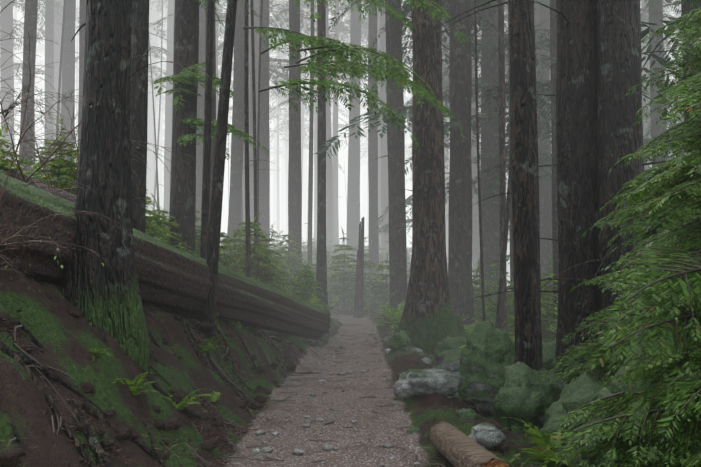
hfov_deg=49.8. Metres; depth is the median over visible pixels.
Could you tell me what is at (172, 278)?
fallen log
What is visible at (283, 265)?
understory
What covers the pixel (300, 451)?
pebbles
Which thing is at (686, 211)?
hemlock
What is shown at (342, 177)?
sky
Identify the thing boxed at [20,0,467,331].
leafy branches
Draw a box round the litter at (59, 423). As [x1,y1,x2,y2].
[0,283,534,466]
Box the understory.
[0,116,557,345]
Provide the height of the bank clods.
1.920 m
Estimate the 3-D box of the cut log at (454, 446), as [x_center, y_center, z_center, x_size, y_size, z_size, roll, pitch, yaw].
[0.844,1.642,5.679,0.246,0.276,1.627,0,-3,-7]
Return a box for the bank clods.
[0,292,318,466]
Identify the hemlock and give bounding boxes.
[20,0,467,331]
[537,0,700,466]
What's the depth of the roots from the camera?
5.17 m
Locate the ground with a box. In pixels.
[0,268,543,466]
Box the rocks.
[376,321,700,466]
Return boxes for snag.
[353,217,363,317]
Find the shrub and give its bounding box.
[0,0,297,313]
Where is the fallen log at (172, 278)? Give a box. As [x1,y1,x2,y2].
[0,173,330,339]
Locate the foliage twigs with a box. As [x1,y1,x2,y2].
[40,0,700,466]
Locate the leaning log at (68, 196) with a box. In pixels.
[0,168,135,228]
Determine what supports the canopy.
on the ground
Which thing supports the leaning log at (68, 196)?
on the fallen log at (172, 278)
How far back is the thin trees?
9.10 m
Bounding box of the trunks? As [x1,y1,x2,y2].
[0,0,700,383]
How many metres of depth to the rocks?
7.79 m
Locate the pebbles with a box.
[227,338,420,466]
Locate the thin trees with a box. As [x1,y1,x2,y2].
[200,0,236,344]
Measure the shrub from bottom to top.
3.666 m
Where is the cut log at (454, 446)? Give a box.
[428,421,508,466]
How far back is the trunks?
14.24 m
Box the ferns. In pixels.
[89,272,577,466]
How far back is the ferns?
6.22 m
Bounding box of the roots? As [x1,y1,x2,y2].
[0,283,410,466]
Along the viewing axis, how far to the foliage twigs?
4.51 m
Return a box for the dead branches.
[383,0,684,309]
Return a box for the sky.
[0,0,671,260]
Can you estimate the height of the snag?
3.500 m
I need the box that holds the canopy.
[0,0,700,285]

